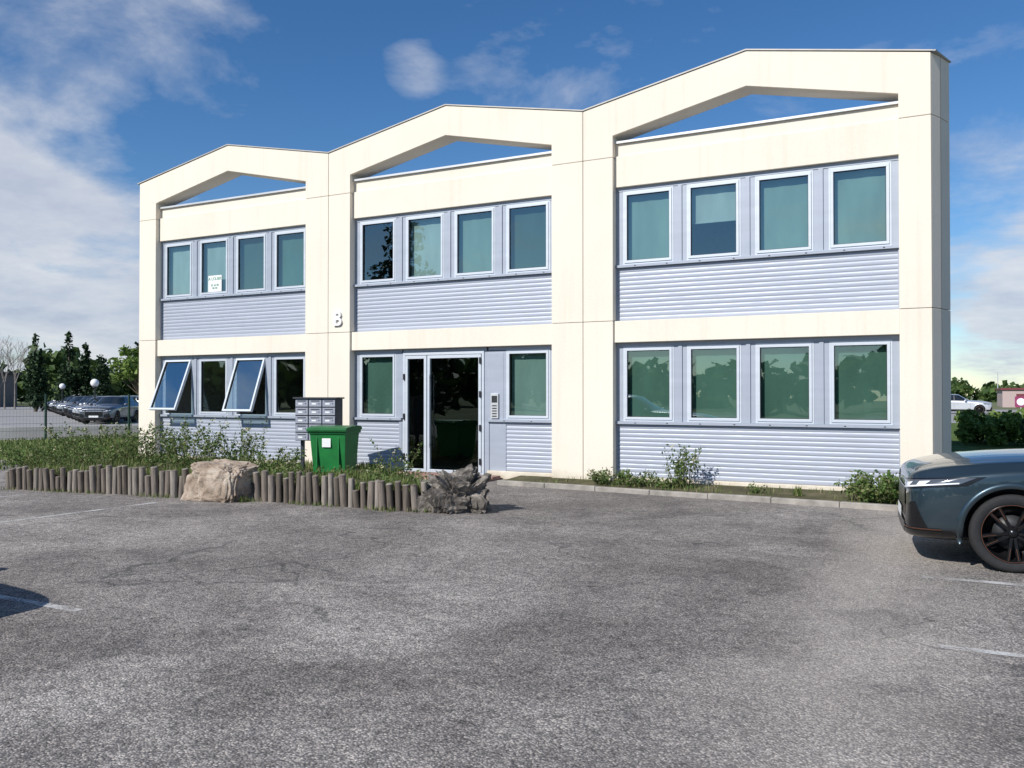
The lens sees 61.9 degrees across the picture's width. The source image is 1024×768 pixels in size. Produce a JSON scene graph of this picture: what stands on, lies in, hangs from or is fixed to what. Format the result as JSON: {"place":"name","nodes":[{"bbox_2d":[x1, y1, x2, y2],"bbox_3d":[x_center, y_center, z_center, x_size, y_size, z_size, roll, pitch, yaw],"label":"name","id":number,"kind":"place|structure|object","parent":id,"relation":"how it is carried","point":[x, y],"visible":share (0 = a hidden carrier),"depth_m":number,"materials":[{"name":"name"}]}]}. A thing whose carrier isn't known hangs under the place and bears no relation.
{"place":"outdoors","nodes":[
{"label":"outdoors","id":0,"kind":"place"},
{"bbox_2d":[0,406,138,439],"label":"parking lot","id":1,"kind":"structure","parent":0,"point":[7,419],"depth_m":52.85,"materials":[{"name":"grey asphalt"}]},
{"bbox_2d":[0,353,21,386],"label":"bare tree","id":2,"kind":"object","parent":1,"relation":"on","point":[1,357],"visible":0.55,"depth_m":101.00,"materials":[{"name":"grey plant"}]},
{"bbox_2d":[0,372,21,406],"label":"distant office","id":3,"kind":"structure","parent":1,"relation":"on","point":[9,386],"depth_m":111.84,"materials":[{"name":"black plastic"}]},
{"bbox_2d":[0,336,28,408],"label":"bare tree","id":4,"kind":"object","parent":1,"relation":"on","point":[7,361],"visible":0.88,"depth_m":96.67,"materials":[{"name":"grey plant"}]},
{"bbox_2d":[3,342,34,409],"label":"bare tree","id":5,"kind":"object","parent":1,"relation":"on","point":[13,365],"visible":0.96,"depth_m":92.12,"materials":[{"name":"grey plant"}]},
{"bbox_2d":[21,333,50,411],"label":"cypress tree","id":6,"kind":"object","parent":1,"relation":"on","point":[38,384],"visible":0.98,"depth_m":79.61,"materials":[{"name":"green plant"}]},
{"bbox_2d":[52,396,70,412],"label":"parked car","id":7,"kind":"object","parent":1,"relation":"on","point":[53,405],"visible":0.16,"depth_m":71.95,"materials":[{"name":"paint"}]},
{"bbox_2d":[59,383,65,400],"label":"street lamp","id":8,"kind":"object","parent":1,"relation":"on","point":[62,386],"visible":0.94,"depth_m":71.06,"materials":[{"name":"white glass"}]},
{"bbox_2d":[54,396,75,413],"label":"parked car","id":9,"kind":"object","parent":1,"relation":"on","point":[68,399],"visible":0.11,"depth_m":69.52,"materials":[{"name":"paint"}]},
{"bbox_2d":[57,397,73,414],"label":"parked car","id":10,"kind":"object","parent":1,"relation":"on","point":[58,405],"visible":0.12,"depth_m":66.18,"materials":[{"name":"paint"}]},
{"bbox_2d":[53,331,80,401],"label":"cypress tree","id":11,"kind":"object","parent":1,"relation":"on","point":[68,376],"visible":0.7,"depth_m":79.52,"materials":[{"name":"green plant"}]},
{"bbox_2d":[59,396,83,415],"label":"parked car","id":12,"kind":"object","parent":1,"relation":"on","point":[76,399],"visible":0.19,"depth_m":63.79,"materials":[{"name":"paint"}]},
{"bbox_2d":[68,397,93,418],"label":"parked car","id":13,"kind":"object","parent":1,"relation":"on","point":[70,408],"visible":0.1,"depth_m":54.87,"materials":[{"name":"paint"}]},
{"bbox_2d":[64,396,98,417],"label":"parked car","id":14,"kind":"object","parent":1,"relation":"on","point":[82,400],"visible":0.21,"depth_m":58.08,"materials":[{"name":"paint"}]},
{"bbox_2d":[72,398,93,420],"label":"parked car","id":15,"kind":"object","parent":1,"relation":"on","point":[74,408],"visible":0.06,"depth_m":52.16,"materials":[{"name":"paint"}]},
{"bbox_2d":[73,342,96,394],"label":"cypress tree","id":16,"kind":"object","parent":1,"relation":"on","point":[83,374],"visible":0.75,"depth_m":79.81,"materials":[{"name":"green plant"}]},
{"bbox_2d":[90,379,98,421],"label":"street lamp","id":17,"kind":"object","parent":1,"relation":"on","point":[94,383],"visible":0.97,"depth_m":50.80,"materials":[{"name":"white glass"}]},
{"bbox_2d":[88,354,113,394],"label":"cypress tree","id":18,"kind":"object","parent":1,"relation":"on","point":[102,386],"visible":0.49,"depth_m":78.64,"materials":[{"name":"green plant"}]},
{"bbox_2d":[75,396,127,421],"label":"parked car","id":19,"kind":"object","parent":1,"relation":"on","point":[95,401],"visible":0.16,"depth_m":49.42,"materials":[{"name":"paint"}]},
{"bbox_2d":[79,396,138,423],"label":"parked car","id":20,"kind":"object","parent":1,"relation":"on","point":[102,406],"visible":0.89,"depth_m":46.94,"materials":[{"name":"paint"}]},
{"bbox_2d":[108,344,138,394],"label":"deciduous tree","id":21,"kind":"object","parent":1,"relation":"on","point":[128,366],"visible":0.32,"depth_m":67.36,"materials":[{"name":"green plant"}]},
{"bbox_2d":[0,433,138,469],"bbox_3d":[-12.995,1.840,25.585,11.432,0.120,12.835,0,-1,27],"label":"lawn grass","id":22,"kind":"structure","parent":0,"point":[23,440],"depth_m":26.14,"materials":[{"name":"green plant"}]},
{"bbox_2d":[208,275,221,291],"bbox_3d":[-6.877,-2.323,19.756,0.420,0.380,0.006,0,-1,27],"label":"to let poster","id":23,"kind":"object","parent":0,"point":[215,281],"visible":1,"depth_m":19.75,"materials":[{"name":"white paper"}]},
{"bbox_2d":[1,486,431,512],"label":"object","id":24,"kind":"structure","parent":0,"point":[289,502],"depth_m":12.51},
{"bbox_2d":[491,394,498,417],"bbox_3d":[-0.330,0.419,16.293,0.160,0.470,0.040,0,-1,27],"label":"intercom panel","id":25,"kind":"object","parent":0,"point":[494,405],"visible":1,"depth_m":16.27,"materials":[{"name":"metal"}]},
{"bbox_2d":[0,464,1023,767],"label":"parking asphalt","id":26,"kind":"structure","parent":0,"point":[254,566],"depth_m":5.65,"materials":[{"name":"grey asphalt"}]},
{"bbox_2d":[28,451,420,495],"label":"planter grass","id":27,"kind":"structure","parent":26,"relation":"on","point":[124,460],"depth_m":16.29,"materials":[{"name":"plant"}]},
{"bbox_2d":[0,441,76,467],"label":"wild shrub","id":28,"kind":"object","parent":27,"relation":"on","point":[23,461],"visible":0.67,"depth_m":18.01,"materials":[{"name":"green plant"}]},
{"bbox_2d":[32,444,130,467],"bbox_3d":[-8.470,1.421,16.519,1.879,0.580,1.818,0,-1,27],"label":"wild shrub","id":29,"kind":"object","parent":27,"relation":"on","point":[80,458],"visible":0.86,"depth_m":16.50,"materials":[{"name":"green plant"}]},
{"bbox_2d":[17,421,170,463],"bbox_3d":[-8.651,1.265,17.970,2.467,0.972,2.451,0,-1,27],"label":"wild shrub","id":30,"kind":"object","parent":27,"relation":"on","point":[94,441],"visible":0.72,"depth_m":17.87,"materials":[{"name":"green plant"}]},
{"bbox_2d":[99,420,190,461],"bbox_3d":[-7.666,1.268,18.328,1.668,0.971,1.520,0,-1,27],"label":"wild shrub","id":31,"kind":"object","parent":27,"relation":"on","point":[148,442],"visible":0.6,"depth_m":18.02,"materials":[{"name":"green plant"}]},
{"bbox_2d":[131,450,203,469],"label":"wild shrub","id":32,"kind":"object","parent":27,"relation":"on","point":[185,461],"visible":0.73,"depth_m":15.52,"materials":[{"name":"green plant"}]},
{"bbox_2d":[157,417,227,468],"bbox_3d":[-6.307,1.156,16.532,1.180,1.042,1.241,0,-1,27],"label":"wild shrub","id":33,"kind":"object","parent":27,"relation":"on","point":[184,449],"visible":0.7,"depth_m":16.59,"materials":[{"name":"green plant"}]},
{"bbox_2d":[5,464,427,511],"bbox_3d":[-4.851,1.555,13.132,7.967,0.530,0.312,0,-1,21],"label":"log palisade","id":34,"kind":"object","parent":27,"relation":"on","point":[123,480],"visible":0.84,"depth_m":12.78,"materials":[{"name":"brown wood"}]},
{"bbox_2d":[180,459,258,502],"bbox_3d":[-4.433,1.554,13.046,1.178,0.784,0.751,0,-1,22],"label":"boulder","id":35,"kind":"object","parent":27,"relation":"on","point":[222,480],"visible":0.68,"depth_m":12.77,"materials":[{"name":"stone"}]},
{"bbox_2d":[28,461,421,492],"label":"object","id":36,"kind":"structure","parent":27,"relation":"on","point":[407,481],"depth_m":12.79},
{"bbox_2d":[183,422,267,460],"bbox_3d":[-5.385,1.191,16.011,1.532,0.971,1.199,0,-1,-10],"label":"wild shrub","id":37,"kind":"object","parent":27,"relation":"on","point":[215,446],"visible":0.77,"depth_m":15.90,"materials":[{"name":"green plant"}]},
{"bbox_2d":[234,416,271,462],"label":"tall weed","id":38,"kind":"object","parent":27,"relation":"on","point":[262,439],"visible":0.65,"depth_m":16.02,"materials":[{"name":"green plant"}]},
{"bbox_2d":[219,444,306,471],"bbox_3d":[-4.405,1.373,15.217,1.506,0.570,1.289,0,-1,-11],"label":"wild shrub","id":39,"kind":"object","parent":27,"relation":"on","point":[275,460],"visible":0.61,"depth_m":15.15,"materials":[{"name":"green plant"}]},
{"bbox_2d":[259,460,307,475],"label":"wild shrub","id":40,"kind":"object","parent":27,"relation":"on","point":[295,467],"visible":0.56,"depth_m":14.64,"materials":[{"name":"green plant"}]},
{"bbox_2d":[274,465,344,477],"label":"wild shrub","id":41,"kind":"object","parent":27,"relation":"on","point":[317,468],"visible":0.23,"depth_m":13.63,"materials":[{"name":"green plant"}]},
{"bbox_2d":[293,397,344,469],"bbox_3d":[-3.714,0.980,16.395,0.900,1.450,0.370,0,-1,13],"label":"mailbox cabinet","id":42,"kind":"object","parent":27,"relation":"on","point":[312,411],"visible":0.74,"depth_m":16.28,"materials":[{"name":"grey metal"}]},
{"bbox_2d":[306,425,361,473],"bbox_3d":[-3.198,1.233,15.425,0.759,0.960,0.758,0,-1,13],"label":"wheelie bin","id":43,"kind":"object","parent":27,"relation":"on","point":[332,446],"visible":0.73,"depth_m":15.16,"materials":[{"name":"green plastic"}]},
{"bbox_2d":[331,464,395,479],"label":"wild shrub","id":44,"kind":"object","parent":27,"relation":"on","point":[352,471],"visible":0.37,"depth_m":13.91,"materials":[{"name":"green plant"}]},
{"bbox_2d":[365,438,424,479],"bbox_3d":[-1.917,1.254,13.410,1.033,0.780,0.671,0,-1,27],"label":"tall weed","id":45,"kind":"object","parent":27,"relation":"on","point":[410,466],"visible":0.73,"depth_m":13.31,"materials":[{"name":"green plant"}]},
{"bbox_2d":[361,466,430,483],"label":"wild shrub","id":46,"kind":"object","parent":27,"relation":"on","point":[400,474],"visible":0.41,"depth_m":12.85,"materials":[{"name":"green plant"}]},
{"bbox_2d":[236,495,247,502],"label":"grass tuft","id":47,"kind":"object","parent":26,"relation":"on","point":[242,499],"visible":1,"depth_m":12.68,"materials":[{"name":"green plant"}]},
{"bbox_2d":[417,484,434,511],"bbox_3d":[-1.096,1.638,11.735,0.429,0.514,0.380,0,-1,16],"label":"pitted boulder","id":48,"kind":"object","parent":26,"relation":"on","point":[422,500],"visible":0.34,"depth_m":11.61,"materials":[{"name":"grey stone"}]},
{"bbox_2d":[403,351,483,474],"bbox_3d":[-1.324,0.592,16.936,1.880,2.440,0.480,0,-1,27],"label":"entrance door frame","id":49,"kind":"object","parent":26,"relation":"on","point":[427,404],"visible":0.84,"depth_m":16.98,"materials":[{"name":"grey metal"}]},
{"bbox_2d":[408,357,477,469],"bbox_3d":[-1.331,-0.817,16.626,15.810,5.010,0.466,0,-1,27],"label":"door glass","id":50,"kind":"object","parent":49,"relation":"in","point":[454,413],"visible":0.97,"depth_m":16.82,"materials":[{"name":"glass"}]},
{"bbox_2d":[396,471,501,481],"bbox_3d":[-1.375,1.767,16.366,2.300,0.076,0.714,0,-1,27],"label":"entrance step","id":51,"kind":"object","parent":26,"relation":"on","point":[494,477],"visible":0.22,"depth_m":16.33,"materials":[{"name":"grey concrete"}]},
{"bbox_2d":[427,464,491,514],"bbox_3d":[-0.688,1.574,11.728,0.975,0.943,0.803,0,-1,-7],"label":"pitted boulder","id":52,"kind":"object","parent":26,"relation":"on","point":[462,491],"visible":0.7,"depth_m":11.49,"materials":[{"name":"grey stone"}]},
{"bbox_2d":[0,494,1023,656],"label":"parking bay markings","id":53,"kind":"object","parent":26,"relation":"on","point":[990,651],"visible":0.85,"depth_m":6.54,"materials":[{"name":"white paint"}]},
{"bbox_2d":[139,51,950,492],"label":"concrete portal frames","id":54,"kind":"structure","parent":26,"relation":"on","point":[585,333],"depth_m":15.27,"materials":[{"name":"beige concrete"}]},
{"bbox_2d":[333,311,341,325],"bbox_3d":[-3.645,-1.367,17.840,0.210,0.300,0.042,0,-1,27],"label":"building letter","id":55,"kind":"object","parent":54,"relation":"attached to","point":[336,318],"visible":1,"depth_m":17.83,"materials":[{"name":"white paint"}]},
{"bbox_2d":[159,155,899,475],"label":"window posts and sills","id":56,"kind":"object","parent":54,"relation":"attached to","point":[494,428],"visible":0.83,"depth_m":15.20,"materials":[{"name":"grey metal"}]},
{"bbox_2d":[162,249,898,486],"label":"ribbed cladding panels","id":57,"kind":"object","parent":54,"relation":"attached to","point":[845,282],"visible":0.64,"depth_m":14.87,"materials":[{"name":"grey metal"}]},
{"bbox_2d":[148,116,916,461],"bbox_3d":[-1.265,-1.489,16.892,17.150,6.600,0.390,0,-1,27],"label":"joint filler","id":58,"kind":"object","parent":54,"relation":"attached to","point":[576,322],"visible":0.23,"depth_m":15.32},
{"bbox_2d":[137,49,950,209],"bbox_3d":[-1.139,-4.862,16.971,17.560,1.224,0.670,0,-1,27],"label":"roof capping","id":59,"kind":"object","parent":54,"relation":"on","point":[936,52],"visible":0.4,"depth_m":15.14,"materials":[{"name":"metal"}]},
{"bbox_2d":[497,480,897,511],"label":"kerb","id":60,"kind":"structure","parent":26,"relation":"on","point":[826,503],"depth_m":13.08,"materials":[{"name":"concrete"}]},
{"bbox_2d":[898,448,1023,572],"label":"parked suv","id":61,"kind":"object","parent":26,"relation":"on","point":[975,498],"visible":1,"depth_m":7.83,"materials":[{"name":"paint"}]},
{"bbox_2d":[0,0,1023,395],"label":"sky","id":62,"kind":"structure","parent":0,"point":[99,99],"materials":[{"name":"blue"}]},
{"bbox_2d":[3,396,1023,465],"bbox_3d":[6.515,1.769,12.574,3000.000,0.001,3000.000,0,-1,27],"label":"ground","id":63,"kind":"structure","parent":0,"point":[995,406],"depth_m":126.96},
{"bbox_2d":[0,425,138,438],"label":"concrete wall","id":64,"kind":"structure","parent":63,"relation":"on","point":[10,432],"depth_m":31.72,"materials":[{"name":"grey concrete"}]},
{"bbox_2d":[0,394,138,439],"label":"wire fence","id":65,"kind":"object","parent":63,"relation":"on","point":[45,423],"visible":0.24,"depth_m":29.94,"materials":[{"name":"grey metal"}]},
{"bbox_2d":[240,209,735,414],"bbox_3d":[1.413,-1.024,22.054,16.720,5.800,11.490,0,-1,27],"label":"interior","id":66,"kind":"object","parent":63,"relation":"on","point":[713,238],"visible":0.01,"depth_m":19.90,"materials":[{"name":"black plastic"}]},
{"bbox_2d":[170,244,302,413],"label":"walls","id":67,"kind":"structure","parent":66,"relation":"on","point":[290,379],"depth_m":23.29,"materials":[{"name":"paint"}]},
{"bbox_2d":[0,343,1023,403],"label":"distant tree line","id":68,"kind":"object","parent":63,"relation":"on","point":[962,388],"visible":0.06,"depth_m":128.05,"materials":[{"name":"green plant"}]},
{"bbox_2d":[991,371,1004,387],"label":"lamp mast","id":69,"kind":"object","parent":63,"relation":"on","point":[997,376],"visible":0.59,"depth_m":134.09,"materials":[{"name":"metal"}]},
{"bbox_2d":[149,161,892,424],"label":"window frames","id":70,"kind":"structure","parent":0,"point":[886,165],"depth_m":15.13,"materials":[{"name":"grey metal"}]},
{"bbox_2d":[171,168,886,419],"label":"window blinds","id":71,"kind":"object","parent":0,"point":[860,371],"depth_m":14.69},
{"bbox_2d":[506,475,897,504],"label":"planting strip soil","id":72,"kind":"structure","parent":0,"point":[829,495],"depth_m":13.69,"materials":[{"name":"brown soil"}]},
{"bbox_2d":[587,467,631,484],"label":"weed","id":73,"kind":"object","parent":72,"relation":"on","point":[601,478],"visible":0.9,"depth_m":14.56,"materials":[{"name":"green plant"}]},
{"bbox_2d":[613,469,660,486],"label":"weed","id":74,"kind":"object","parent":72,"relation":"on","point":[640,480],"visible":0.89,"depth_m":14.35,"materials":[{"name":"green plant"}]},
{"bbox_2d":[652,475,685,487],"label":"weed","id":75,"kind":"object","parent":72,"relation":"on","point":[666,483],"visible":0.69,"depth_m":14.08,"materials":[{"name":"green plant"}]},
{"bbox_2d":[661,444,701,488],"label":"tall weed","id":76,"kind":"object","parent":72,"relation":"on","point":[680,468],"visible":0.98,"depth_m":13.96,"materials":[{"name":"green plant"}]},
{"bbox_2d":[745,481,768,493],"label":"weed","id":77,"kind":"object","parent":72,"relation":"on","point":[754,489],"visible":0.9,"depth_m":13.29,"materials":[{"name":"green plant"}]},
{"bbox_2d":[792,486,802,495],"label":"grass tuft","id":78,"kind":"object","parent":72,"relation":"on","point":[797,492],"visible":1,"depth_m":12.90,"materials":[{"name":"green plant"}]},
{"bbox_2d":[833,469,898,503],"bbox_3d":[5.234,1.500,12.314,1.052,0.543,1.052,0,-1,-26],"label":"weed","id":79,"kind":"object","parent":72,"relation":"on","point":[865,492],"visible":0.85,"depth_m":12.14,"materials":[{"name":"green plant"}]},
{"bbox_2d":[886,472,898,489],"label":"weed","id":80,"kind":"object","parent":72,"relation":"on","point":[897,483],"visible":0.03,"depth_m":12.30,"materials":[{"name":"green plant"}]},
{"bbox_2d":[951,410,1021,422],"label":"side road","id":81,"kind":"structure","parent":0,"point":[953,415],"depth_m":76.56,"materials":[{"name":"grey asphalt"}]},
{"bbox_2d":[951,394,991,412],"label":"parked car","id":82,"kind":"object","parent":81,"relation":"on","point":[959,403],"visible":0.47,"depth_m":70.19,"materials":[{"name":"paint"}]},
{"bbox_2d":[1015,397,1023,408],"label":"roadside sign","id":83,"kind":"object","parent":81,"relation":"on","point":[1019,401],"visible":0.84,"depth_m":65.55,"materials":[{"name":"metal"}]},
{"bbox_2d":[951,423,1023,451],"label":"side lawn","id":84,"kind":"structure","parent":0,"point":[957,445],"depth_m":26.86,"materials":[{"name":"green plant"}]},
{"bbox_2d":[953,408,1023,446],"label":"hedge","id":85,"kind":"object","parent":84,"relation":"on","point":[995,428],"visible":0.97,"depth_m":26.80,"materials":[{"name":"green plant"}]},
{"bbox_2d":[1019,415,1023,440],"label":"dark hedge","id":86,"kind":"object","parent":84,"relation":"on","point":[1021,426],"visible":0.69,"depth_m":18.32,"materials":[{"name":"green plant"}]},
{"bbox_2d":[995,388,1023,406],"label":"distant warehouse","id":87,"kind":"structure","parent":0,"point":[1006,397],"depth_m":107.45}
]}

